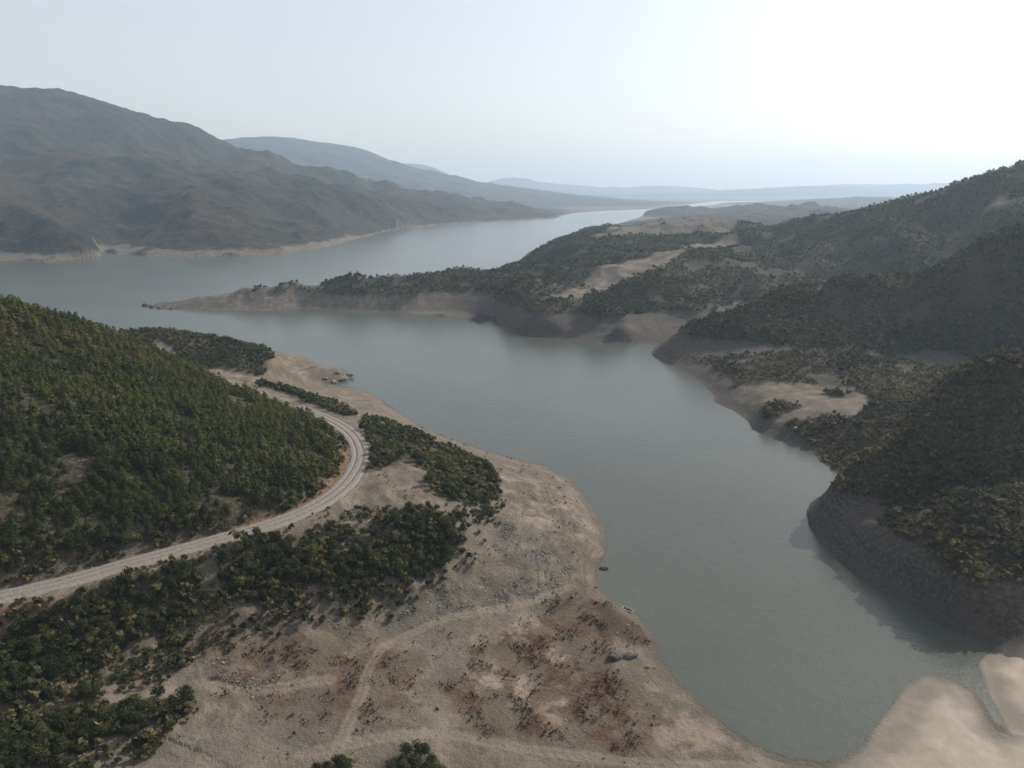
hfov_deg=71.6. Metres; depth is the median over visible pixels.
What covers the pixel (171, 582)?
oak shrub
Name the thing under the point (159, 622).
oak shrub
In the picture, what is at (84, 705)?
oak shrub
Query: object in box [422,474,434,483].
oak shrub
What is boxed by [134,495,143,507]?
pine tree
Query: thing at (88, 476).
pine tree
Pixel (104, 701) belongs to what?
oak shrub
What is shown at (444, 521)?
oak shrub
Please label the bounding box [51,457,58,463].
pine tree
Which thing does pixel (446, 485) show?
oak shrub
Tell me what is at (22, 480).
pine tree
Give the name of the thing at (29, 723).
oak shrub
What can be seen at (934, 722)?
ground
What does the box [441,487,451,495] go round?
oak shrub
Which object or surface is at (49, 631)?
oak shrub
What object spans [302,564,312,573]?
oak shrub
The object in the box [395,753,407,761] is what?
oak shrub
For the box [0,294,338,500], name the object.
pine forest
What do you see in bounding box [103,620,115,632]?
oak shrub
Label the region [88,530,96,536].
pine tree
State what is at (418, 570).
oak shrub
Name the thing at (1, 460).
pine tree
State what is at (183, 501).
pine tree
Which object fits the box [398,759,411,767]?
oak shrub
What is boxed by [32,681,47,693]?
oak shrub
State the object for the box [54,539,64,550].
pine tree
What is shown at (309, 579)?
oak shrub
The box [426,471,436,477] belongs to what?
oak shrub
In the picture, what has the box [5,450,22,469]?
pine tree
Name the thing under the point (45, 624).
oak shrub
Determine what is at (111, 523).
pine tree
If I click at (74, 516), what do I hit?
pine tree
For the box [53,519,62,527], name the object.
pine tree
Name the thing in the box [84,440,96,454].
pine tree
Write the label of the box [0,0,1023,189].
sky
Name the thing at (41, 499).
pine tree
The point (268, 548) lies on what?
oak shrub
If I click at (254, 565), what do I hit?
oak shrub
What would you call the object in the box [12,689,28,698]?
oak shrub
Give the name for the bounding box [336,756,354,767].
oak shrub
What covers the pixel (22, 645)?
oak shrub
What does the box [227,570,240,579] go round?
oak shrub
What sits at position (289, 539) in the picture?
oak shrub
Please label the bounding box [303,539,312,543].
oak shrub
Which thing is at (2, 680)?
oak shrub
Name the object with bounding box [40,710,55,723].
oak shrub
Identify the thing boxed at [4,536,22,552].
pine tree
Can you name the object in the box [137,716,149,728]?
oak shrub
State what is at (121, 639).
oak shrub
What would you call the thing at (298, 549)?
oak shrub
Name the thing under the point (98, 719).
oak shrub
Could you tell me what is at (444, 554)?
oak shrub
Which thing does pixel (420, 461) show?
oak shrub
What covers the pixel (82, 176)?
mountains
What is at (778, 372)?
scrub
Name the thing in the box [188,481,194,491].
pine tree
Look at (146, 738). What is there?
scrub
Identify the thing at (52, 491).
pine tree
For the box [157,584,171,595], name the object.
oak shrub
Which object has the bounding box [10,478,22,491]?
pine tree
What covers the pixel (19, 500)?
pine tree
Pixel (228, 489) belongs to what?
pine tree
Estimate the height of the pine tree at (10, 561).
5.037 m
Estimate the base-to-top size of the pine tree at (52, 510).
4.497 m
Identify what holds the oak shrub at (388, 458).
on the ground at (934, 722)
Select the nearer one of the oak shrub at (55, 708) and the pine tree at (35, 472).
the oak shrub at (55, 708)
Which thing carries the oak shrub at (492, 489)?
on the ground at (934, 722)
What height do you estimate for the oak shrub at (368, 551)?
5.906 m
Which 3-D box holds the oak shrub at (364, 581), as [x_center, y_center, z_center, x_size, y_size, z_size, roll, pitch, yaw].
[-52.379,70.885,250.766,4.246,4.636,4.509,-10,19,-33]
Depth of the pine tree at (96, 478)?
256.97 m
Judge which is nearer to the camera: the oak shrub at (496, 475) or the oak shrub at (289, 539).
the oak shrub at (289, 539)
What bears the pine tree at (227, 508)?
on the ground at (934, 722)
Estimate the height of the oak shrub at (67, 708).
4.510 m
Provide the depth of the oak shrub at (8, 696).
189.77 m
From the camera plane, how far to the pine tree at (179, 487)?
263.20 m
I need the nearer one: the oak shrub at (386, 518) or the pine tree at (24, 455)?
the pine tree at (24, 455)
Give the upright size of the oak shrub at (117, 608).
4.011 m
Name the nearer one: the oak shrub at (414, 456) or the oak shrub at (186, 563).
the oak shrub at (186, 563)
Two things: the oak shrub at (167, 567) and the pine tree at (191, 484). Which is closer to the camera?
the oak shrub at (167, 567)
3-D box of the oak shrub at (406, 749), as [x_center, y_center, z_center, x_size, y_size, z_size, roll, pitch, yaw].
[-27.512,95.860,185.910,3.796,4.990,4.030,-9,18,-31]
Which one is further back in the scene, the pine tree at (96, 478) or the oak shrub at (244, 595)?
the pine tree at (96, 478)
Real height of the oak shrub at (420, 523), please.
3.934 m
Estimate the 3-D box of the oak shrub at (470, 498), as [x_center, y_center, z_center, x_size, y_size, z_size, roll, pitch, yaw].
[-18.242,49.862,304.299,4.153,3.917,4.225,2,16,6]
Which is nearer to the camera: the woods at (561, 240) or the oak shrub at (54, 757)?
the oak shrub at (54, 757)
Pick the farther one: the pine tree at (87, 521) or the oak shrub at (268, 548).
the oak shrub at (268, 548)
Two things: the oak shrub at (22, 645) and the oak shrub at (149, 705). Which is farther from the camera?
the oak shrub at (22, 645)
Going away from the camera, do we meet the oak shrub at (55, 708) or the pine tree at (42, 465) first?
the oak shrub at (55, 708)
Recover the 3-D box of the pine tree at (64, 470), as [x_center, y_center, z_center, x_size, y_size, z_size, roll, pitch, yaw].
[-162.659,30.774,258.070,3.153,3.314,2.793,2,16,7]
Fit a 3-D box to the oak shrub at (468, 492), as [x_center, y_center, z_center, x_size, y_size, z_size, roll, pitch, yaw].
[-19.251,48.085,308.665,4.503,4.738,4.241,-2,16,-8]
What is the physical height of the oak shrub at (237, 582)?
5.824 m
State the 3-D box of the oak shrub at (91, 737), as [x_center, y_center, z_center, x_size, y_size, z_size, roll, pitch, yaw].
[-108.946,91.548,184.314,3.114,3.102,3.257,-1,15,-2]
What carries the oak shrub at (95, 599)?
on the ground at (934, 722)
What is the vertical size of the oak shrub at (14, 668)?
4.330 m
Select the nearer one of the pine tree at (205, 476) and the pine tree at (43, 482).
the pine tree at (43, 482)
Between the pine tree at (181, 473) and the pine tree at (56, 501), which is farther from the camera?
the pine tree at (181, 473)
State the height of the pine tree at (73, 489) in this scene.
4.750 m
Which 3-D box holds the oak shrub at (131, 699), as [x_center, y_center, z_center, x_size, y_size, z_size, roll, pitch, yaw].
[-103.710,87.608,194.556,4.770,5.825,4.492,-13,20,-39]
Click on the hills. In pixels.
(882, 558)
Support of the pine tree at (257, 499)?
on the ground at (934, 722)
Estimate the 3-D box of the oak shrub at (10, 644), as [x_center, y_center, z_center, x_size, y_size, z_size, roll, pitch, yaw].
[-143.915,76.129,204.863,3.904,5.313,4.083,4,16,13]
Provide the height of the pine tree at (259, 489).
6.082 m
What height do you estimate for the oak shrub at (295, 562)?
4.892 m
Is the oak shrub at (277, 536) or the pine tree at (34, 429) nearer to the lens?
the oak shrub at (277, 536)
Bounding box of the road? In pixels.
[0,405,369,603]
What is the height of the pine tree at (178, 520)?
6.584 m
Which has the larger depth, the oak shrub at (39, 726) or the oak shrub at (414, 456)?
the oak shrub at (414, 456)
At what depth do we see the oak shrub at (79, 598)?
217.25 m
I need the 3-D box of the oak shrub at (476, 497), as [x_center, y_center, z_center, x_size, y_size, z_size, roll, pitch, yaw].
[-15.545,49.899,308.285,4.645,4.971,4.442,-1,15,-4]
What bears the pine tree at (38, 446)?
on the ground at (934, 722)
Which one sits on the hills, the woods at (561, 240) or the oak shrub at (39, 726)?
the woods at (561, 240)
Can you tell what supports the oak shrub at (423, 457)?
on the ground at (934, 722)
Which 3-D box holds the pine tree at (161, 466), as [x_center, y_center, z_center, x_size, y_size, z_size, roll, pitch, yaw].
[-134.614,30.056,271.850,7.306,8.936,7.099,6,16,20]
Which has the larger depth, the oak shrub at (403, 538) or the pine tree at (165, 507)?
the oak shrub at (403, 538)
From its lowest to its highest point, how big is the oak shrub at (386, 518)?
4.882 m
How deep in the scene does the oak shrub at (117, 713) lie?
189.41 m
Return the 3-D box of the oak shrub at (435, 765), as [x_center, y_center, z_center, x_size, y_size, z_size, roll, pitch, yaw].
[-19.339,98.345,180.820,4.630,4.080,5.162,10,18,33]
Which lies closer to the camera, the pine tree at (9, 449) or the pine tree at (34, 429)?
the pine tree at (9, 449)
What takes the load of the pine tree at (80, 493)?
on the ground at (934, 722)
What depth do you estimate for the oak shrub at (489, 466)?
346.52 m
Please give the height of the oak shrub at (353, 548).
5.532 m
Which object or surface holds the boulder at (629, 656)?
on the ground at (934, 722)
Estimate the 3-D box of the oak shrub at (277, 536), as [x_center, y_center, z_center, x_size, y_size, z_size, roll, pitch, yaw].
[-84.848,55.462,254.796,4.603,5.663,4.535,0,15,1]
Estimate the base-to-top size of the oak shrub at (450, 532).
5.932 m
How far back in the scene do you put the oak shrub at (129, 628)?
216.36 m
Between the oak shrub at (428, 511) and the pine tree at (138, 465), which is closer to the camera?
the pine tree at (138, 465)
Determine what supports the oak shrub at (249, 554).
on the ground at (934, 722)
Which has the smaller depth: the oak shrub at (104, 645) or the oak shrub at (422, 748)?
the oak shrub at (422, 748)
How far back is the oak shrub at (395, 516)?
273.74 m
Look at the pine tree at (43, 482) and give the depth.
247.09 m
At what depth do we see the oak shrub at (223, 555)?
241.77 m
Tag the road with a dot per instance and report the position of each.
(347, 481)
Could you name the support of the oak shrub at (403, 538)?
on the ground at (934, 722)
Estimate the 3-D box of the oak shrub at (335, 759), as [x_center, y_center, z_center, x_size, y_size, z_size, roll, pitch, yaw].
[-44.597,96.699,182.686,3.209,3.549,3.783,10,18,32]
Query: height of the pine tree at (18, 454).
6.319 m
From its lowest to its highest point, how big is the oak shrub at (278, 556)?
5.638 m
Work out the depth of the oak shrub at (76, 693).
195.17 m
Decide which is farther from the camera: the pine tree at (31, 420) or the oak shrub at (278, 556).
the pine tree at (31, 420)
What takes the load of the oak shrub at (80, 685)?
on the ground at (934, 722)
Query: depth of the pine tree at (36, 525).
232.37 m
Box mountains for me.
[0,85,952,261]
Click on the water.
(748, 599)
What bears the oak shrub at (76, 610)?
on the ground at (934, 722)
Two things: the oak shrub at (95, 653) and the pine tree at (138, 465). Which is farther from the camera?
the pine tree at (138, 465)
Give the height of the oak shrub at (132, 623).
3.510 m
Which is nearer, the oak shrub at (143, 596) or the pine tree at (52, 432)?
the oak shrub at (143, 596)
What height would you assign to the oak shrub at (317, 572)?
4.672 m
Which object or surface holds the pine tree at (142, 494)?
on the ground at (934, 722)
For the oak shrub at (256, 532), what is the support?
on the ground at (934, 722)
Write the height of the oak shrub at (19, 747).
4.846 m
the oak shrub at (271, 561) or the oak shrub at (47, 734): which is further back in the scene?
the oak shrub at (271, 561)
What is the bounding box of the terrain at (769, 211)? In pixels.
[616,197,902,224]
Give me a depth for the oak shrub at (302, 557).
252.08 m
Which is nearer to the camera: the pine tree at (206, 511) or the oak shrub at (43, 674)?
the oak shrub at (43, 674)
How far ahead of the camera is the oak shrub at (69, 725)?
185.29 m
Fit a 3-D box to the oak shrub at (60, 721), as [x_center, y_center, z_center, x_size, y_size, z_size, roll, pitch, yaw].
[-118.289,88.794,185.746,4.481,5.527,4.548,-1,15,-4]
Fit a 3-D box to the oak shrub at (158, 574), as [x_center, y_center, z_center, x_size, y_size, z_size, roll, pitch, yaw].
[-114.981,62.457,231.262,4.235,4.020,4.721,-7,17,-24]
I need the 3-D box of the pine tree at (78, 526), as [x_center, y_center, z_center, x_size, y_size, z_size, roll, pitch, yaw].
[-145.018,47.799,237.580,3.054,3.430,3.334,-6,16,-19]
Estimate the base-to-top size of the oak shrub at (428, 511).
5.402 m
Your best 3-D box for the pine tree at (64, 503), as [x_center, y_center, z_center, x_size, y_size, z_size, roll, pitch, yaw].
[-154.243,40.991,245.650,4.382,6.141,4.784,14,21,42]
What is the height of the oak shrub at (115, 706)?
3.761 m
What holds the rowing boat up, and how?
on the ground at (934, 722)
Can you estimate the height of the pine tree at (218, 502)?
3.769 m
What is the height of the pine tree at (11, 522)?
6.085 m
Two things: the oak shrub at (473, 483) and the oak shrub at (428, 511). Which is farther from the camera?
the oak shrub at (473, 483)
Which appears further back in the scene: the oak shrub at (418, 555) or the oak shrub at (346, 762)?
the oak shrub at (418, 555)
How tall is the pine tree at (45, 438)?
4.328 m
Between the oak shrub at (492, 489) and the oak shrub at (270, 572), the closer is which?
the oak shrub at (270, 572)
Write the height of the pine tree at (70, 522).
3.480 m
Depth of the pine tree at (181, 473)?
272.34 m
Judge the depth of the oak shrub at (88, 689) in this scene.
196.16 m
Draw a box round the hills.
[0,162,1023,767]
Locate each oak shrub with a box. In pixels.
[0,655,11,670]
[0,677,9,686]
[0,682,8,697]
[0,717,12,728]
[0,726,13,739]
[0,749,7,759]
[2,688,16,703]
[5,638,20,650]
[6,619,22,635]
[8,757,25,767]
[9,662,22,675]
[9,678,23,693]
[9,741,27,756]
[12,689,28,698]
[14,730,31,740]
[16,616,33,629]
[17,639,27,649]
[18,749,28,761]
[21,716,44,730]
[22,635,42,648]
[26,744,49,764]
[28,640,42,657]
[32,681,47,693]
[32,738,50,753]
[34,608,48,622]
[34,722,51,734]
[35,726,53,741]
[37,666,48,679]
[38,622,51,633]
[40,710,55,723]
[42,611,60,625]
[43,629,56,638]
[43,685,57,697]
[47,663,63,679]
[47,713,68,731]
[48,754,60,764]
[50,703,61,712]
[50,732,65,742]
[51,733,69,755]
[52,708,66,717]
[53,598,69,612]
[61,755,73,765]
[62,703,80,710]
[62,726,76,738]
[63,619,79,630]
[63,722,74,729]
[65,666,77,676]
[67,604,83,617]
[67,651,83,664]
[69,688,81,698]
[70,594,83,604]
[75,680,89,689]
[77,618,94,630]
[77,716,95,731]
[79,700,89,711]
[80,600,92,611]
[81,633,94,645]
[81,683,100,698]
[85,604,100,615]
[87,646,104,662]
[88,729,96,741]
[89,593,103,604]
[89,715,106,725]
[94,703,112,717]
[97,698,109,708]
[99,625,109,638]
[99,639,115,651]
[101,707,120,726]
[102,719,112,734]
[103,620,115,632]
[111,703,119,712]
[113,602,123,612]
[114,635,127,643]
[115,603,132,617]
[115,710,128,720]
[117,573,126,583]
[120,710,137,724]
[120,724,139,736]
[123,588,137,598]
[123,620,135,627]
[124,626,134,638]
[124,693,142,709]
[134,614,147,625]
[135,622,147,631]
[136,588,152,602]
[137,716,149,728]
[138,572,151,583]
[140,698,156,711]
[150,617,166,629]
[152,570,165,579]
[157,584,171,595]
[161,562,176,575]
[164,576,178,588]
[172,599,185,608]
[173,561,181,571]
[174,683,194,700]
[178,568,189,581]
[180,559,192,569]
[216,548,229,559]
[216,566,229,579]
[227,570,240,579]
[229,576,242,588]
[231,541,242,553]
[235,567,246,577]
[238,550,253,562]
[239,590,247,599]
[240,556,252,570]
[242,538,254,549]
[245,575,254,584]
[248,562,260,570]
[248,590,259,601]
[251,526,260,539]
[262,542,276,553]
[265,556,275,566]
[265,567,276,577]
[269,530,282,544]
[273,552,284,563]
[278,538,288,546]
[281,544,294,557]
[285,534,296,545]
[288,558,300,568]
[295,546,302,554]
[296,570,308,580]
[298,551,308,562]
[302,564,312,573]
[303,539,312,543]
[304,575,312,583]
[306,545,317,557]
[310,762,322,767]
[313,568,322,578]
[319,576,330,585]
[320,760,331,767]
[330,541,341,551]
[331,562,339,569]
[331,753,344,765]
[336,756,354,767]
[340,551,347,557]
[345,553,355,565]
[348,544,360,554]
[358,577,369,589]
[363,546,372,558]
[368,445,377,451]
[369,528,378,536]
[381,514,392,522]
[385,455,392,463]
[387,761,395,767]
[389,511,400,522]
[394,567,404,578]
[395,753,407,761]
[397,447,405,456]
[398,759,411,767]
[399,534,410,543]
[399,742,413,756]
[402,512,410,521]
[404,501,415,507]
[409,753,422,767]
[410,451,420,460]
[411,565,423,575]
[412,738,430,755]
[413,549,423,562]
[415,520,424,527]
[416,458,423,465]
[418,454,426,459]
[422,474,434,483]
[422,760,432,767]
[425,508,434,516]
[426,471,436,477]
[426,752,436,762]
[428,760,445,767]
[432,515,438,524]
[434,463,442,469]
[434,557,446,567]
[440,464,448,470]
[440,517,451,526]
[440,549,448,557]
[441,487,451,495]
[442,482,450,489]
[444,521,452,530]
[446,528,457,538]
[451,487,461,496]
[464,489,472,495]
[465,496,473,501]
[468,479,477,486]
[472,490,482,497]
[472,494,480,502]
[483,473,492,481]
[485,463,494,469]
[485,487,495,493]
[492,471,499,478]
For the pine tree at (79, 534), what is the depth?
233.89 m
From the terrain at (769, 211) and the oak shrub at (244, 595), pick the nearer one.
the oak shrub at (244, 595)
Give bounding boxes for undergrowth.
[2,494,498,767]
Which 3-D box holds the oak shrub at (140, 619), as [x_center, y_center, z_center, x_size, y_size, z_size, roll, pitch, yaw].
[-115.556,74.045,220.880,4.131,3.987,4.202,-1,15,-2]
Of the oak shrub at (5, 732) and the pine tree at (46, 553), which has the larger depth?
the pine tree at (46, 553)
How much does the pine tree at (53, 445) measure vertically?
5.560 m
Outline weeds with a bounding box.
[0,411,660,766]
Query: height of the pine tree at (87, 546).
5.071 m
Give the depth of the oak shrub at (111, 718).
188.17 m
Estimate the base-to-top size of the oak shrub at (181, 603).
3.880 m
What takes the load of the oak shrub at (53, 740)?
on the ground at (934, 722)
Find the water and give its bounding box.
[0,201,1001,760]
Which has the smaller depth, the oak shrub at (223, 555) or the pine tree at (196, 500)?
the oak shrub at (223, 555)
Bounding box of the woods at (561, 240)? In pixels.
[239,159,1023,359]
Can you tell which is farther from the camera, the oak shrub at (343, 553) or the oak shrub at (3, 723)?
the oak shrub at (343, 553)
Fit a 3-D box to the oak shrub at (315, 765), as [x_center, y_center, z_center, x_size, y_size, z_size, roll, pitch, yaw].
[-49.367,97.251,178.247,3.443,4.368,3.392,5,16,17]
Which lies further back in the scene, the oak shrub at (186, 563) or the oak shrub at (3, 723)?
the oak shrub at (186, 563)
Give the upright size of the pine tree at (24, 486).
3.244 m
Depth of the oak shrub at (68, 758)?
176.53 m
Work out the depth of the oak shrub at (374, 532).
266.23 m
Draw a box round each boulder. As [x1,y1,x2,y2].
[607,651,622,660]
[622,652,638,660]
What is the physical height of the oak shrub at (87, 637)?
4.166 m
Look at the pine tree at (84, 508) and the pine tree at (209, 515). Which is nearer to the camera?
the pine tree at (84, 508)
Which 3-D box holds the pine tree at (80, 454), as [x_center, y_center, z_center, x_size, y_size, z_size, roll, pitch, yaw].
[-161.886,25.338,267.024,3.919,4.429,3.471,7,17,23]
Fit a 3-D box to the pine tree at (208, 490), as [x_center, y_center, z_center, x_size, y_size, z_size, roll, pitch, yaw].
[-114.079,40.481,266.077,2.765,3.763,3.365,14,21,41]
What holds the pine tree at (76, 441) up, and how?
on the ground at (934, 722)
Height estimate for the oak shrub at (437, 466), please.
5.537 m
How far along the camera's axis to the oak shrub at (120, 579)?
224.77 m
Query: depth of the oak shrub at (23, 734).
180.07 m
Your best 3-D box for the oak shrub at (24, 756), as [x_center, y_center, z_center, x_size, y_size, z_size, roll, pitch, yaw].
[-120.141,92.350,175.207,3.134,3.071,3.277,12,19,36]
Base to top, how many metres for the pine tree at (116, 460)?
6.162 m
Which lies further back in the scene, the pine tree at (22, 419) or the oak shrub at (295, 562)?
the pine tree at (22, 419)
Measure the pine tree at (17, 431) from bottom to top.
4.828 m
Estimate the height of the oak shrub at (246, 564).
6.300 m
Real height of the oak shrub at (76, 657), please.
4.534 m
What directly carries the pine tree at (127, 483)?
on the ground at (934, 722)
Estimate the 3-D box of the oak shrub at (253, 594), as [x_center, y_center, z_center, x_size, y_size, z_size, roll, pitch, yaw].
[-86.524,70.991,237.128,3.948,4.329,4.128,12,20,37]
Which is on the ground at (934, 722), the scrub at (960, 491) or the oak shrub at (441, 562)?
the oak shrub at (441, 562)
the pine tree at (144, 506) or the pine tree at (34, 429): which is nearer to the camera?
the pine tree at (144, 506)
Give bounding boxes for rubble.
[0,399,641,764]
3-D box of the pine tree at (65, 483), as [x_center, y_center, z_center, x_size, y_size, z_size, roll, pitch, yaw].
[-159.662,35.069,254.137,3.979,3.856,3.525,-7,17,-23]
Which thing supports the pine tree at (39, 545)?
on the ground at (934, 722)
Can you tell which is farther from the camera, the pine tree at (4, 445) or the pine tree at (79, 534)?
the pine tree at (4, 445)
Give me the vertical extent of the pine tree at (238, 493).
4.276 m
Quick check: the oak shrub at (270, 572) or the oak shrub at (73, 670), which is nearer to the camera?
the oak shrub at (73, 670)
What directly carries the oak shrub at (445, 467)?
on the ground at (934, 722)
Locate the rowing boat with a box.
[622,606,632,612]
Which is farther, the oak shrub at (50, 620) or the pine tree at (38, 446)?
the pine tree at (38, 446)
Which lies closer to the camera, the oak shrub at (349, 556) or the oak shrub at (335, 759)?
the oak shrub at (335, 759)
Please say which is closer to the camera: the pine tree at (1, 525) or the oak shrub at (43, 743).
the oak shrub at (43, 743)
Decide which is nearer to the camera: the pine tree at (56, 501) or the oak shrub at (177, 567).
the oak shrub at (177, 567)
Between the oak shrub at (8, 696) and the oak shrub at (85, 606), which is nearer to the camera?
the oak shrub at (8, 696)
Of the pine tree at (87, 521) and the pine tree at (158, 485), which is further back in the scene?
the pine tree at (158, 485)
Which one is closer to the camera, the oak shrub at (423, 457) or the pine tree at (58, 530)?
the pine tree at (58, 530)
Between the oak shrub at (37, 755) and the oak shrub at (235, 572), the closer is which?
the oak shrub at (37, 755)
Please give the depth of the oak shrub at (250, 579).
241.32 m
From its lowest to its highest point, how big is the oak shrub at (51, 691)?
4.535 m
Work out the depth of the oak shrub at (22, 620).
209.62 m
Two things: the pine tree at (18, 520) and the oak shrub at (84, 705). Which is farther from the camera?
the pine tree at (18, 520)
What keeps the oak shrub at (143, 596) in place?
on the ground at (934, 722)
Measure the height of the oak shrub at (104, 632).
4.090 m
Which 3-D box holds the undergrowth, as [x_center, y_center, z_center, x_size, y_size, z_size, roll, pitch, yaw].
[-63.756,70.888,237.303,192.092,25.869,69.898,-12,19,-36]
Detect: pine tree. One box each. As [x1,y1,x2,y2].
[0,437,13,448]
[0,456,6,470]
[0,520,5,531]
[1,462,11,473]
[2,510,24,528]
[2,519,23,536]
[4,444,14,455]
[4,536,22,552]
[4,555,17,570]
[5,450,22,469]
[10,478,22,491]
[11,423,19,434]
[14,494,26,503]
[15,472,25,484]
[16,413,29,426]
[16,450,26,463]
[19,452,35,468]
[21,421,29,431]
[21,484,29,492]
[22,528,29,534]
[27,415,36,424]
[27,479,41,492]
[28,425,39,435]
[28,468,37,476]
[28,516,45,533]
[31,435,43,446]
[32,492,49,509]
[33,439,47,451]
[33,536,47,548]
[34,459,45,471]
[36,475,50,491]
[37,490,53,503]
[39,546,58,562]
[41,431,50,440]
[44,464,54,474]
[45,533,57,543]
[46,483,56,495]
[47,427,58,437]
[47,477,59,489]
[47,502,56,513]
[50,439,60,451]
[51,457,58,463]
[51,496,61,506]
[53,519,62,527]
[53,527,64,537]
[54,448,62,457]
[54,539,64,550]
[59,494,73,508]
[60,466,69,472]
[60,506,72,520]
[62,477,71,486]
[62,531,78,549]
[64,519,73,526]
[67,503,82,521]
[69,430,84,449]
[69,483,78,494]
[71,531,85,546]
[73,486,86,501]
[74,522,82,531]
[77,448,86,456]
[80,500,93,515]
[81,518,91,528]
[82,433,94,447]
[82,467,95,482]
[82,541,91,555]
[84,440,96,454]
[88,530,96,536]
[89,473,100,484]
[94,476,106,489]
[95,493,110,511]
[96,523,109,540]
[107,480,118,492]
[107,515,119,528]
[111,451,122,465]
[114,466,131,485]
[116,512,125,521]
[118,531,131,546]
[120,476,130,487]
[129,500,138,510]
[133,456,144,468]
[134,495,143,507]
[137,490,150,501]
[139,481,148,489]
[139,494,156,509]
[143,522,154,534]
[151,452,170,473]
[153,481,163,491]
[158,503,171,517]
[170,469,185,482]
[170,512,183,529]
[174,477,190,493]
[175,466,186,476]
[180,498,188,510]
[184,515,193,525]
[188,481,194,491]
[189,500,198,509]
[191,494,198,505]
[198,502,212,515]
[200,467,214,486]
[204,489,211,496]
[206,512,216,523]
[213,497,221,505]
[217,482,232,494]
[224,506,230,514]
[234,486,243,495]
[252,491,264,505]
[255,483,266,496]
[264,497,271,506]
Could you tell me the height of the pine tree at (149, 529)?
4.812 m
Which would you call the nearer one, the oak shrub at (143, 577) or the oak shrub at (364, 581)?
the oak shrub at (143, 577)
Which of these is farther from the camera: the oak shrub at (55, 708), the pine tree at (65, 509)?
the pine tree at (65, 509)
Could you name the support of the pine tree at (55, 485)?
on the ground at (934, 722)
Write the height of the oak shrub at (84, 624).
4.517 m
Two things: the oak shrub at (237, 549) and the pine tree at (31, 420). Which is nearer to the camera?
the oak shrub at (237, 549)
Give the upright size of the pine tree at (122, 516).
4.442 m
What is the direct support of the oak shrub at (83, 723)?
on the ground at (934, 722)
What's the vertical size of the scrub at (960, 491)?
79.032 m
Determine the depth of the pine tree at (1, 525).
230.26 m
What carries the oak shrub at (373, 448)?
on the ground at (934, 722)
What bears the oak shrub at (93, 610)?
on the ground at (934, 722)
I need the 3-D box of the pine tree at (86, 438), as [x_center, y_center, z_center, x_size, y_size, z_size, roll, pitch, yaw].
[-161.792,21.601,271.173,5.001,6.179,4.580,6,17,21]
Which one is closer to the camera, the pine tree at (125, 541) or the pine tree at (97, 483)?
the pine tree at (125, 541)
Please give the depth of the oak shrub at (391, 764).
179.60 m
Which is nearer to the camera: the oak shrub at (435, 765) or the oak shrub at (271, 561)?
the oak shrub at (435, 765)
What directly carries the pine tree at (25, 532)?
on the ground at (934, 722)
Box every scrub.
[0,429,506,767]
[585,225,1023,403]
[761,347,1023,586]
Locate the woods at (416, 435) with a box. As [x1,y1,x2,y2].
[0,326,501,767]
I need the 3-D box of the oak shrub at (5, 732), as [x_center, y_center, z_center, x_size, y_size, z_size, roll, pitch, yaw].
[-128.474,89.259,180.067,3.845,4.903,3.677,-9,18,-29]
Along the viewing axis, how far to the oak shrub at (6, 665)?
198.92 m
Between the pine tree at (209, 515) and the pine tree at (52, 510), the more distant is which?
the pine tree at (209, 515)
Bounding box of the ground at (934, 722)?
[0,304,1023,767]
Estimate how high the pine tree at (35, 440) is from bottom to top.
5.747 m
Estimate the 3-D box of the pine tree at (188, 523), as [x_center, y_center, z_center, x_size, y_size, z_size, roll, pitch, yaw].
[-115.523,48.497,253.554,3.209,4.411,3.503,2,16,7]
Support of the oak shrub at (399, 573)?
on the ground at (934, 722)
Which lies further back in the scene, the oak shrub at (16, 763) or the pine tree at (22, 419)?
the pine tree at (22, 419)
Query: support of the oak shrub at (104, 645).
on the ground at (934, 722)
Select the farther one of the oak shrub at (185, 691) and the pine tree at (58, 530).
the pine tree at (58, 530)
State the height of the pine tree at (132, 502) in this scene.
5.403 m
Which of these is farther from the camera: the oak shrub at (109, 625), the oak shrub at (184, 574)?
the oak shrub at (184, 574)
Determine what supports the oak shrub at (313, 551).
on the ground at (934, 722)
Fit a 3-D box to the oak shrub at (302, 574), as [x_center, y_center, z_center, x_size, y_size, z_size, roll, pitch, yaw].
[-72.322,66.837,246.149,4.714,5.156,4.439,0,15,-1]
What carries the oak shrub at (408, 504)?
on the ground at (934, 722)
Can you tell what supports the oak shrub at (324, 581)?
on the ground at (934, 722)
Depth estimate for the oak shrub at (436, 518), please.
281.37 m
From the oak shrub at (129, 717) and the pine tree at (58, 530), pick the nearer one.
the oak shrub at (129, 717)
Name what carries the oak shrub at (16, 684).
on the ground at (934, 722)
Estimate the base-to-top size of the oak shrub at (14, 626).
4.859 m
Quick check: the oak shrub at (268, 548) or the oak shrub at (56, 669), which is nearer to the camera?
the oak shrub at (56, 669)
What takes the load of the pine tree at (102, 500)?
on the ground at (934, 722)
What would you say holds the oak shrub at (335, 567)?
on the ground at (934, 722)
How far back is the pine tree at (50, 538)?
231.19 m
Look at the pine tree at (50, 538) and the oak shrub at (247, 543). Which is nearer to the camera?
the pine tree at (50, 538)
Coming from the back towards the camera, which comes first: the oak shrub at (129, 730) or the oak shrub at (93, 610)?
the oak shrub at (93, 610)
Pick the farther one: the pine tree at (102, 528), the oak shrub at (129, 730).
the pine tree at (102, 528)
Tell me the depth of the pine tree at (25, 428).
267.87 m
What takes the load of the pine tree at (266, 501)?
on the ground at (934, 722)
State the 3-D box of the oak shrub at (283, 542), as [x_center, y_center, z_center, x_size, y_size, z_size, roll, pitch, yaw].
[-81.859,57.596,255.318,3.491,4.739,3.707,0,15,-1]
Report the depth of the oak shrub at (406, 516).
276.14 m
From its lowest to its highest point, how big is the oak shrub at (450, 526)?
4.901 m
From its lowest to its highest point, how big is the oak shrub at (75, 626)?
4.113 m
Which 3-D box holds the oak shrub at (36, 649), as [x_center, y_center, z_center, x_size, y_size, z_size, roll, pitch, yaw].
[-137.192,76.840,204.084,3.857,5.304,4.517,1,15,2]

